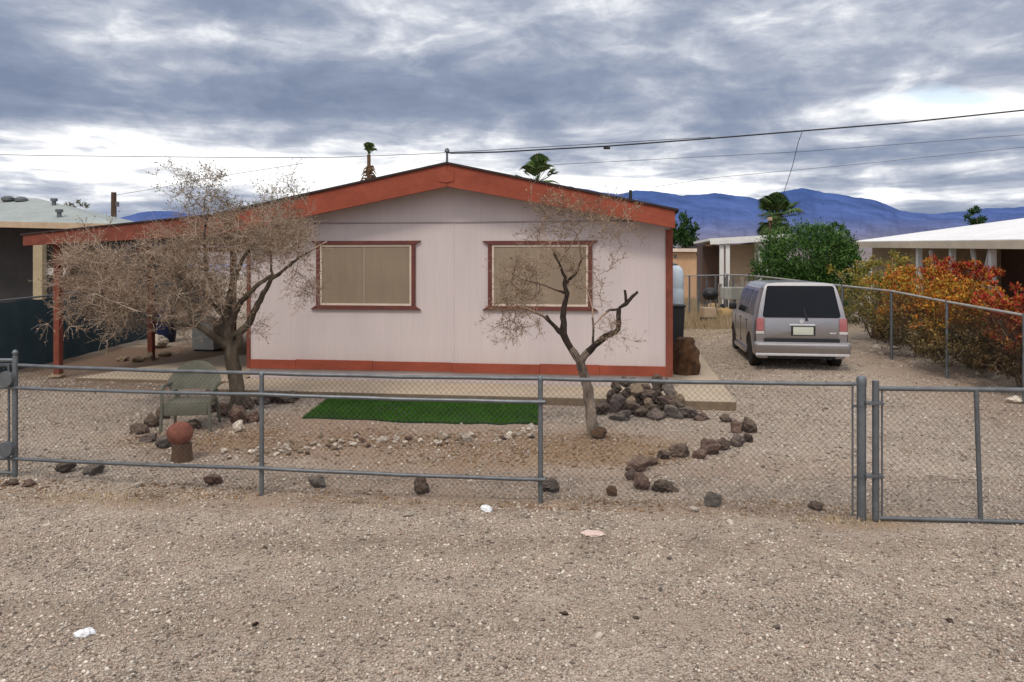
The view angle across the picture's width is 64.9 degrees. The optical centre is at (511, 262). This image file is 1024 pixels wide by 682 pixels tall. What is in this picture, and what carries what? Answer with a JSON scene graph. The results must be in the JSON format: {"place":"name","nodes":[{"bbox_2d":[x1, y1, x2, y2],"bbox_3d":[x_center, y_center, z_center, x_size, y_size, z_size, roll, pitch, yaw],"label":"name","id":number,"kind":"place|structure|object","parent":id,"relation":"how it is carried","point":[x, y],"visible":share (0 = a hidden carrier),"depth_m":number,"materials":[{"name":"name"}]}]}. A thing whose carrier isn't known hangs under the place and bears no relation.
{"place":"outdoors","nodes":[
{"label":"outdoors","id":0,"kind":"place"},
{"bbox_2d":[76,355,249,383],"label":"carport pavement","id":1,"kind":"structure","parent":0,"point":[217,362],"depth_m":14.86,"materials":[{"name":"concrete"}]},
{"bbox_2d":[0,137,709,157],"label":"overhead cable","id":2,"kind":"object","parent":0,"point":[354,156],"visible":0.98,"depth_m":39.99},
{"bbox_2d":[206,354,735,410],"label":"pavement","id":3,"kind":"structure","parent":0,"point":[709,392],"depth_m":12.90,"materials":[{"name":"concrete"}]},
{"bbox_2d":[640,389,656,402],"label":"rock","id":4,"kind":"object","parent":3,"relation":"on","point":[653,393],"visible":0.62,"depth_m":11.84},
{"bbox_2d":[673,304,685,342],"bbox_3d":[3.306,1.445,16.411,0.430,1.195,0.580,0,0,9],"label":"waste bin","id":5,"kind":"object","parent":3,"relation":"on","point":[678,318],"visible":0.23,"depth_m":16.14,"materials":[{"name":"black plastic"}]},
{"bbox_2d":[673,337,700,375],"bbox_3d":[3.224,1.704,14.804,0.522,0.683,0.570,0,0,-17],"label":"stump","id":6,"kind":"object","parent":3,"relation":"on","point":[686,354],"visible":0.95,"depth_m":14.62,"materials":[{"name":"brown wood"}]},
{"bbox_2d":[0,264,1023,681],"bbox_3d":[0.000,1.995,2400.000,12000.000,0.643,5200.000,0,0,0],"label":"ground","id":7,"kind":"structure","parent":0,"point":[948,668],"depth_m":6.77,"materials":[{"name":"gravel"}]},
{"bbox_2d":[0,350,18,477],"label":"gate leaf","id":8,"kind":"object","parent":7,"relation":"on","point":[8,448],"visible":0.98,"depth_m":8.57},
{"bbox_2d":[0,478,18,486],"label":"rock","id":9,"kind":"object","parent":7,"relation":"on","point":[9,482],"visible":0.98,"depth_m":8.28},
{"bbox_2d":[21,478,35,486],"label":"rock","id":10,"kind":"object","parent":7,"relation":"on","point":[28,482],"visible":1,"depth_m":8.24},
{"bbox_2d":[54,459,76,472],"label":"rock","id":11,"kind":"object","parent":7,"relation":"on","point":[70,468],"visible":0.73,"depth_m":8.70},
{"bbox_2d":[64,197,89,208],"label":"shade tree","id":12,"kind":"object","parent":7,"relation":"on","point":[80,204],"visible":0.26,"depth_m":45.18,"materials":[{"name":"plant"}]},
{"bbox_2d":[73,627,95,637],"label":"litter","id":13,"kind":"object","parent":7,"relation":"on","point":[83,633],"visible":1,"depth_m":4.95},
{"bbox_2d":[0,196,186,302],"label":"neighbour house","id":14,"kind":"structure","parent":7,"relation":"on","point":[20,264],"depth_m":23.40,"materials":[{"name":"white paint"}]},
{"bbox_2d":[82,460,105,475],"bbox_3d":[-4.514,2.233,8.693,0.218,0.187,0.262,0,0,-19],"label":"rock","id":15,"kind":"object","parent":7,"relation":"on","point":[90,471],"visible":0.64,"depth_m":8.63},
{"bbox_2d":[0,279,205,372],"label":"screened fence","id":16,"kind":"object","parent":7,"relation":"on","point":[19,321],"visible":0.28,"depth_m":16.75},
{"bbox_2d":[111,192,118,216],"bbox_3d":[-16.765,-0.595,34.000,0.330,4.750,0.260,0,0,0],"label":"utility pole","id":17,"kind":"object","parent":7,"relation":"on","point":[114,203],"visible":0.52,"depth_m":33.92,"materials":[{"name":"brown wood"}]},
{"bbox_2d":[20,214,246,373],"bbox_3d":[-6.076,0.673,19.574,3.926,3.044,10.940,0,0,9],"label":"carport","id":18,"kind":"object","parent":7,"relation":"on","point":[120,234],"visible":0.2,"depth_m":14.42,"materials":[{"name":"red paint"}]},
{"bbox_2d":[130,422,149,433],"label":"rock","id":19,"kind":"object","parent":7,"relation":"on","point":[138,430],"visible":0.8,"depth_m":10.48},
{"bbox_2d":[139,433,157,442],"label":"rock","id":20,"kind":"object","parent":7,"relation":"on","point":[151,435],"visible":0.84,"depth_m":10.06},
{"bbox_2d":[143,352,153,360],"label":"rock","id":21,"kind":"object","parent":7,"relation":"on","point":[147,356],"visible":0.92,"depth_m":17.13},
{"bbox_2d":[143,414,158,426],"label":"rock","id":22,"kind":"object","parent":7,"relation":"on","point":[151,421],"visible":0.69,"depth_m":10.87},
{"bbox_2d":[155,334,168,347],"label":"rock","id":23,"kind":"object","parent":7,"relation":"on","point":[161,341],"visible":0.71,"depth_m":19.17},
{"bbox_2d":[154,434,170,448],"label":"rock","id":24,"kind":"object","parent":7,"relation":"on","point":[162,445],"visible":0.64,"depth_m":9.71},
{"bbox_2d":[155,308,177,341],"bbox_3d":[-8.775,1.577,20.435,0.600,0.860,0.600,0,0,-11],"label":"storage bin","id":25,"kind":"object","parent":7,"relation":"on","point":[167,332],"visible":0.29,"depth_m":20.24,"materials":[{"name":"blue plastic"}]},
{"bbox_2d":[27,155,334,418],"bbox_3d":[-4.590,0.374,11.507,4.423,3.783,2.570,0,0,0],"label":"bare tree","id":26,"kind":"object","parent":7,"relation":"on","point":[230,340],"visible":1,"depth_m":11.35,"materials":[{"name":"brown plant"}]},
{"bbox_2d":[171,441,192,462],"bbox_3d":[-3.774,2.169,9.218,0.250,0.225,0.250,0,0,0],"label":"stump","id":27,"kind":"object","parent":7,"relation":"on","point":[185,450],"visible":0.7,"depth_m":9.13,"materials":[{"name":"brown wood"}]},
{"bbox_2d":[166,421,193,444],"bbox_3d":[-3.799,1.951,9.222,0.292,0.278,0.292,0,0,0],"label":"ball","id":28,"kind":"object","parent":27,"relation":"on","point":[179,433],"visible":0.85,"depth_m":9.12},
{"bbox_2d":[159,360,220,432],"bbox_3d":[-4.314,1.791,10.860,0.722,0.875,0.622,0,0,-6],"label":"patio chair","id":29,"kind":"object","parent":7,"relation":"on","point":[198,365],"visible":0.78,"depth_m":10.96,"materials":[{"name":"plastic"}]},
{"bbox_2d":[188,419,201,429],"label":"rock","id":30,"kind":"object","parent":7,"relation":"on","point":[197,424],"visible":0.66,"depth_m":10.70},
{"bbox_2d":[192,317,222,350],"bbox_3d":[-7.116,1.670,18.872,0.540,0.780,0.508,0,0,8],"label":"utility box","id":31,"kind":"object","parent":7,"relation":"on","point":[205,345],"visible":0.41,"depth_m":18.64,"materials":[{"name":"grey metal"}]},
{"bbox_2d":[203,473,222,484],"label":"rock","id":32,"kind":"object","parent":7,"relation":"on","point":[212,477],"visible":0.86,"depth_m":8.24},
{"bbox_2d":[219,402,228,416],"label":"rock","id":33,"kind":"object","parent":7,"relation":"on","point":[222,405],"visible":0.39,"depth_m":11.52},
{"bbox_2d":[232,420,242,431],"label":"rock","id":34,"kind":"object","parent":7,"relation":"on","point":[236,425],"visible":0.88,"depth_m":10.55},
{"bbox_2d":[228,404,248,424],"bbox_3d":[-3.777,2.109,11.090,0.289,0.344,0.311,-4,13,14],"label":"rock","id":35,"kind":"object","parent":7,"relation":"on","point":[240,413],"visible":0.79,"depth_m":10.99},
{"bbox_2d":[245,397,254,408],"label":"rock","id":36,"kind":"object","parent":7,"relation":"on","point":[249,400],"visible":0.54,"depth_m":12.00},
{"bbox_2d":[247,410,258,422],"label":"rock","id":37,"kind":"object","parent":7,"relation":"on","point":[252,418],"visible":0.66,"depth_m":11.15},
{"bbox_2d":[254,391,272,404],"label":"rock","id":38,"kind":"object","parent":7,"relation":"on","point":[266,401],"visible":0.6,"depth_m":12.35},
{"bbox_2d":[268,390,294,403],"bbox_3d":[-3.562,2.116,12.493,0.427,0.257,0.319,0,0,-16],"label":"rock","id":39,"kind":"object","parent":7,"relation":"on","point":[279,400],"visible":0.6,"depth_m":12.40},
{"bbox_2d":[308,474,325,487],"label":"rock","id":40,"kind":"object","parent":7,"relation":"on","point":[320,482],"visible":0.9,"depth_m":8.17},
{"bbox_2d":[360,142,376,180],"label":"fan palm","id":41,"kind":"object","parent":7,"relation":"on","point":[369,167],"visible":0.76,"depth_m":57.89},
{"bbox_2d":[302,399,537,424],"bbox_3d":[-1.269,2.169,11.992,3.424,0.160,1.870,0,0,4],"label":"turf mat","id":42,"kind":"object","parent":7,"relation":"on","point":[434,412],"visible":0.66,"depth_m":11.64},
{"bbox_2d":[414,473,429,494],"bbox_3d":[-0.900,2.234,8.045,0.159,0.246,0.188,0,0,-11],"label":"rock","id":43,"kind":"object","parent":7,"relation":"on","point":[422,484],"visible":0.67,"depth_m":7.99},
{"bbox_2d":[0,363,866,521],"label":"chain link fence","id":44,"kind":"object","parent":7,"relation":"on","point":[860,383],"visible":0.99,"depth_m":7.77,"materials":[{"name":"metal"}]},
{"bbox_2d":[865,380,1023,523],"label":"drive gate","id":45,"kind":"structure","parent":44,"relation":"attached to","point":[875,475],"depth_m":7.13,"materials":[{"name":"metal"}]},
{"bbox_2d":[0,425,870,519],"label":"leaf litter","id":46,"kind":"object","parent":7,"relation":"on","point":[455,449],"visible":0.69,"depth_m":9.42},
{"bbox_2d":[214,148,678,386],"bbox_3d":[-0.196,-0.019,20.410,7.877,4.227,14.350,0,0,8],"label":"mobile home","id":47,"kind":"object","parent":7,"relation":"on","point":[411,278],"visible":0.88,"depth_m":13.68,"materials":[{"name":"pink"}]},
{"bbox_2d":[311,241,420,309],"bbox_3d":[-2.536,0.213,13.934,1.974,1.185,0.049,0,0,8],"label":"window","id":48,"kind":"structure","parent":47,"relation":"in","point":[375,275],"depth_m":13.93,"materials":[{"name":"glass"}]},
{"bbox_2d":[483,240,597,310],"bbox_3d":[0.461,0.214,13.486,1.949,1.167,0.049,0,0,8],"label":"window","id":49,"kind":"structure","parent":47,"relation":"in","point":[499,250],"depth_m":13.48,"materials":[{"name":"glass"}]},
{"bbox_2d":[448,109,1023,153],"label":"overhead cable","id":50,"kind":"object","parent":47,"relation":"attached to","point":[607,147],"visible":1,"depth_m":14.45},
{"bbox_2d":[480,505,492,512],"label":"litter","id":51,"kind":"object","parent":7,"relation":"on","point":[487,508],"visible":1,"depth_m":7.44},
{"bbox_2d":[1,488,976,526],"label":"dry weeds","id":52,"kind":"object","parent":7,"relation":"on","point":[804,518],"visible":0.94,"depth_m":7.74,"materials":[{"name":"plant"}]},
{"bbox_2d":[0,316,1023,481],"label":"yard gravel","id":53,"kind":"structure","parent":7,"relation":"on","point":[773,365],"depth_m":11.00,"materials":[{"name":"gravel"}]},
{"bbox_2d":[515,153,559,184],"bbox_3d":[1.036,-1.814,40.024,2.820,7.239,2.617,0,0,0],"label":"fan palm","id":54,"kind":"object","parent":7,"relation":"on","point":[537,164],"visible":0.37,"depth_m":39.71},
{"bbox_2d":[543,478,559,492],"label":"rock","id":55,"kind":"object","parent":7,"relation":"on","point":[550,486],"visible":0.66,"depth_m":8.04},
{"bbox_2d":[475,181,647,435],"bbox_3d":[0.636,0.592,10.515,2.279,3.400,1.514,0,0,0],"label":"bare tree","id":56,"kind":"object","parent":7,"relation":"on","point":[588,389],"visible":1,"depth_m":10.43,"materials":[{"name":"brown plant"}]},
{"bbox_2d":[580,530,604,536],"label":"litter","id":57,"kind":"object","parent":7,"relation":"on","point":[592,533],"visible":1,"depth_m":6.83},
{"bbox_2d":[591,427,606,438],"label":"rock","id":58,"kind":"object","parent":7,"relation":"on","point":[598,430],"visible":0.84,"depth_m":10.24,"materials":[{"name":"brown stone"}]},
{"bbox_2d":[596,400,609,414],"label":"rock","id":59,"kind":"object","parent":7,"relation":"on","point":[602,407],"visible":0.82,"depth_m":11.54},
{"bbox_2d":[606,485,616,496],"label":"rock","id":60,"kind":"object","parent":7,"relation":"on","point":[609,492],"visible":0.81,"depth_m":7.90,"materials":[{"name":"brown stone"}]},
{"bbox_2d":[609,393,624,412],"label":"rock","id":61,"kind":"object","parent":7,"relation":"on","point":[617,400],"visible":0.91,"depth_m":11.70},
{"bbox_2d":[608,399,626,411],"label":"rock","id":62,"kind":"object","parent":7,"relation":"on","point":[624,407],"visible":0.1,"depth_m":11.83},
{"bbox_2d":[611,382,621,393],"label":"rock","id":63,"kind":"object","parent":62,"relation":"on","point":[615,387],"visible":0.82,"depth_m":12.13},
{"bbox_2d":[609,410,631,420],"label":"rock","id":64,"kind":"object","parent":7,"relation":"on","point":[623,416],"visible":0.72,"depth_m":11.24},
{"bbox_2d":[624,468,635,479],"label":"rock","id":65,"kind":"object","parent":7,"relation":"on","point":[629,475],"visible":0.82,"depth_m":8.43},
{"bbox_2d":[625,400,639,414],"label":"rock","id":66,"kind":"object","parent":7,"relation":"on","point":[634,404],"visible":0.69,"depth_m":11.53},
{"bbox_2d":[625,455,649,471],"bbox_3d":[1.375,2.219,8.822,0.284,0.174,0.227,-10,5,-1],"label":"rock","id":67,"kind":"object","parent":7,"relation":"on","point":[642,461],"visible":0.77,"depth_m":8.76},
{"bbox_2d":[634,397,641,405],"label":"rock","id":68,"kind":"object","parent":7,"relation":"on","point":[637,401],"visible":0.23,"depth_m":12.00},
{"bbox_2d":[629,383,649,397],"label":"rock","id":69,"kind":"object","parent":68,"relation":"on","point":[634,388],"visible":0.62,"depth_m":11.99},
{"bbox_2d":[634,406,648,416],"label":"rock","id":70,"kind":"object","parent":7,"relation":"on","point":[641,411],"visible":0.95,"depth_m":11.42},
{"bbox_2d":[633,472,649,489],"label":"rock","id":71,"kind":"object","parent":7,"relation":"on","point":[644,477],"visible":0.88,"depth_m":8.09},
{"bbox_2d":[646,407,666,420],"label":"rock","id":72,"kind":"object","parent":7,"relation":"on","point":[662,414],"visible":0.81,"depth_m":11.33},
{"bbox_2d":[657,450,670,459],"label":"rock","id":73,"kind":"object","parent":7,"relation":"on","point":[663,454],"visible":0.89,"depth_m":9.26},
{"bbox_2d":[651,479,678,492],"bbox_3d":[1.540,2.252,8.054,0.276,0.165,0.176,11,-7,-4],"label":"rock","id":74,"kind":"object","parent":7,"relation":"on","point":[670,486],"visible":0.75,"depth_m":8.02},
{"bbox_2d":[665,393,677,405],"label":"rock","id":75,"kind":"object","parent":7,"relation":"on","point":[669,400],"visible":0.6,"depth_m":11.69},
{"bbox_2d":[654,396,667,407],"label":"rock","id":76,"kind":"object","parent":75,"relation":"on","point":[660,401],"visible":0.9,"depth_m":11.71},
{"bbox_2d":[663,404,683,418],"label":"rock","id":77,"kind":"object","parent":7,"relation":"on","point":[670,411],"visible":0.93,"depth_m":11.34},
{"bbox_2d":[668,443,689,457],"bbox_3d":[1.954,2.209,9.441,0.246,0.207,0.233,0,0,18],"label":"rock","id":78,"kind":"object","parent":7,"relation":"on","point":[682,449],"visible":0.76,"depth_m":9.37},
{"bbox_2d":[673,248,696,298],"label":"garden shed","id":79,"kind":"structure","parent":7,"relation":"on","point":[684,259],"depth_m":37.00,"materials":[{"name":"beige metal"}]},
{"bbox_2d":[671,210,700,247],"bbox_3d":[8.199,-0.454,39.988,2.257,4.406,2.247,0,0,45],"label":"shade tree","id":80,"kind":"object","parent":7,"relation":"on","point":[682,235],"visible":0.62,"depth_m":39.47,"materials":[{"name":"green plant"}]},
{"bbox_2d":[679,406,697,417],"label":"rock","id":81,"kind":"object","parent":7,"relation":"on","point":[693,411],"visible":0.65,"depth_m":11.35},
{"bbox_2d":[692,449,706,458],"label":"rock","id":82,"kind":"object","parent":7,"relation":"on","point":[697,453],"visible":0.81,"depth_m":9.30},
{"bbox_2d":[693,412,709,420],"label":"rock","id":83,"kind":"object","parent":7,"relation":"on","point":[700,418],"visible":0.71,"depth_m":11.23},
{"bbox_2d":[683,296,731,329],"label":"dry grass","id":84,"kind":"structure","parent":7,"relation":"on","point":[722,322],"depth_m":24.13,"materials":[{"name":"plant"}]},
{"bbox_2d":[700,307,717,320],"bbox_3d":[6.000,1.572,24.600,0.440,0.420,0.340,0,0,-11],"label":"crate","id":85,"kind":"object","parent":7,"relation":"on","point":[706,312],"visible":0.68,"depth_m":24.46,"materials":[{"name":"beige wood"}]},
{"bbox_2d":[699,438,721,454],"bbox_3d":[2.339,2.176,9.532,0.258,0.210,0.210,0,0,2],"label":"rock","id":86,"kind":"object","parent":7,"relation":"on","point":[716,447],"visible":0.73,"depth_m":9.47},
{"bbox_2d":[702,287,718,314],"bbox_3d":[6.366,1.273,25.804,0.553,0.963,0.515,0,0,-17],"label":"barbecue grill","id":87,"kind":"object","parent":7,"relation":"on","point":[710,293],"visible":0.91,"depth_m":25.62,"materials":[{"name":"black metal"}]},
{"bbox_2d":[703,491,721,506],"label":"rock","id":88,"kind":"object","parent":7,"relation":"on","point":[708,500],"visible":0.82,"depth_m":7.59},
{"bbox_2d":[684,275,747,313],"bbox_3d":[6.478,1.087,27.678,3.775,1.367,0.343,0,0,2],"label":"back fence","id":89,"kind":"object","parent":7,"relation":"on","point":[720,285],"visible":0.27,"depth_m":27.68,"materials":[{"name":"metal"}]},
{"bbox_2d":[717,438,730,450],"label":"rock","id":90,"kind":"object","parent":7,"relation":"on","point":[721,441],"visible":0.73,"depth_m":9.69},
{"bbox_2d":[717,307,731,316],"bbox_3d":[6.984,1.612,26.351,0.822,0.340,0.817,0,0,0],"label":"straw heap","id":91,"kind":"object","parent":7,"relation":"on","point":[724,310],"visible":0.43,"depth_m":26.09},
{"bbox_2d":[720,287,743,307],"bbox_3d":[7.300,1.273,26.400,0.920,0.950,0.500,0,0,-6],"label":"garden cart","id":92,"kind":"object","parent":7,"relation":"on","point":[726,293],"visible":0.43,"depth_m":26.15,"materials":[{"name":"grey metal"}]},
{"bbox_2d":[730,419,742,433],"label":"rock","id":93,"kind":"object","parent":7,"relation":"on","point":[733,424],"visible":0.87,"depth_m":10.56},
{"bbox_2d":[730,433,745,446],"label":"rock","id":94,"kind":"object","parent":7,"relation":"on","point":[734,439],"visible":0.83,"depth_m":9.86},
{"bbox_2d":[694,234,793,305],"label":"neighbour house","id":95,"kind":"structure","parent":7,"relation":"on","point":[725,259],"depth_m":30.00,"materials":[{"name":"white paint"}]},
{"bbox_2d":[742,417,756,432],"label":"rock","id":96,"kind":"object","parent":7,"relation":"on","point":[748,426],"visible":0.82,"depth_m":10.52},
{"bbox_2d":[755,192,803,235],"bbox_3d":[9.895,-0.403,29.985,1.715,4.447,2.116,0,0,0],"label":"fan palm","id":97,"kind":"object","parent":7,"relation":"on","point":[770,204],"visible":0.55,"depth_m":29.73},
{"bbox_2d":[729,280,850,365],"bbox_3d":[5.640,1.185,16.829,2.000,1.634,4.077,0,0,8],"label":"parked car","id":98,"kind":"object","parent":7,"relation":"on","point":[795,319],"visible":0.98,"depth_m":14.95,"materials":[{"name":"silver metal"}]},
{"bbox_2d":[746,216,873,322],"bbox_3d":[8.827,0.353,23.935,3.785,3.541,3.058,0,0,0],"label":"oleander bush","id":99,"kind":"object","parent":7,"relation":"on","point":[781,265],"visible":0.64,"depth_m":23.42,"materials":[{"name":"green plant"}]},
{"bbox_2d":[808,500,823,510],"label":"rock","id":100,"kind":"object","parent":7,"relation":"on","point":[817,506],"visible":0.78,"depth_m":7.49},
{"bbox_2d":[726,274,1023,403],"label":"side fence","id":101,"kind":"object","parent":7,"relation":"on","point":[946,314],"visible":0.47,"depth_m":14.82,"materials":[{"name":"metal"}]},
{"bbox_2d":[826,249,923,343],"bbox_3d":[8.749,0.770,19.075,2.625,2.264,3.215,0,0,0],"label":"autumn shrub","id":102,"kind":"object","parent":7,"relation":"on","point":[859,281],"visible":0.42,"depth_m":19.14,"materials":[{"name":"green plant"}]},
{"bbox_2d":[863,257,1004,356],"bbox_3d":[8.571,0.914,16.649,2.447,2.088,2.600,0,0,-19],"label":"autumn shrub","id":103,"kind":"object","parent":7,"relation":"on","point":[898,277],"visible":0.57,"depth_m":16.67,"materials":[{"name":"orange plant"}]},
{"bbox_2d":[852,218,1023,336],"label":"neighbour house","id":104,"kind":"structure","parent":7,"relation":"on","point":[998,244],"depth_m":21.57,"materials":[{"name":"white paint"}]},
{"bbox_2d":[902,276,1022,376],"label":"autumn shrub","id":105,"kind":"object","parent":7,"relation":"on","point":[931,341],"visible":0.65,"depth_m":14.59,"materials":[{"name":"orange plant"}]},
{"bbox_2d":[919,253,1005,338],"bbox_3d":[9.797,0.851,17.697,1.696,2.165,1.556,0,0,0],"label":"autumn shrub","id":106,"kind":"object","parent":7,"relation":"on","point":[978,272],"visible":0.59,"depth_m":17.57,"materials":[{"name":"red plant"}]},
{"bbox_2d":[963,204,987,224],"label":"shade tree","id":107,"kind":"object","parent":7,"relation":"on","point":[976,220],"visible":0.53,"depth_m":59.76,"materials":[{"name":"green plant"}]},
{"bbox_2d":[964,272,1023,387],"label":"autumn shrub","id":108,"kind":"object","parent":7,"relation":"on","point":[1018,303],"visible":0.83,"depth_m":13.21,"materials":[{"name":"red plant"}]},
{"bbox_2d":[1005,395,1022,403],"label":"stone","id":109,"kind":"object","parent":7,"relation":"on","point":[1017,399],"visible":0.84,"depth_m":12.36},
{"bbox_2d":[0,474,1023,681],"bbox_3d":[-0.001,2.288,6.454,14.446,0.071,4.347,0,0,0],"label":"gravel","id":110,"kind":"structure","parent":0,"point":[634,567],"depth_m":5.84,"materials":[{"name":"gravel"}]},
{"bbox_2d":[0,0,1023,217],"label":"sky","id":111,"kind":"structure","parent":0,"point":[88,82],"materials":[{"name":"grey"}]},
{"bbox_2d":[121,186,1023,263],"bbox_3d":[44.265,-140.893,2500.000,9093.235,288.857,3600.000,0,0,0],"label":"hills","id":112,"kind":"structure","parent":0,"point":[718,215],"depth_m":2560.67,"materials":[{"name":"stone"}]},
{"bbox_2d":[673,263,683,303],"bbox_3d":[3.811,1.016,19.000,0.470,2.020,0.470,0,0,0],"label":"water tank","id":113,"kind":"object","parent":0,"point":[678,286],"visible":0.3,"depth_m":18.79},
{"bbox_2d":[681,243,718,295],"bbox_3d":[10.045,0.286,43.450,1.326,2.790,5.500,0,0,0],"label":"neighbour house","id":114,"kind":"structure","parent":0,"point":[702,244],"depth_m":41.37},
{"bbox_2d":[521,135,1016,166],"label":"overhead cable","id":115,"kind":"object","parent":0,"point":[783,152],"visible":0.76,"depth_m":49.99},
{"bbox_2d":[656,147,1021,186],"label":"overhead cable","id":116,"kind":"object","parent":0,"point":[834,166],"visible":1,"depth_m":59.99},
{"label":"rock","id":117,"kind":"object","parent":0,"visible":0},
{"bbox_2d":[662,384,675,394],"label":"rock","id":118,"kind":"object","parent":117,"relation":"on","point":[665,390],"visible":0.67,"depth_m":12.00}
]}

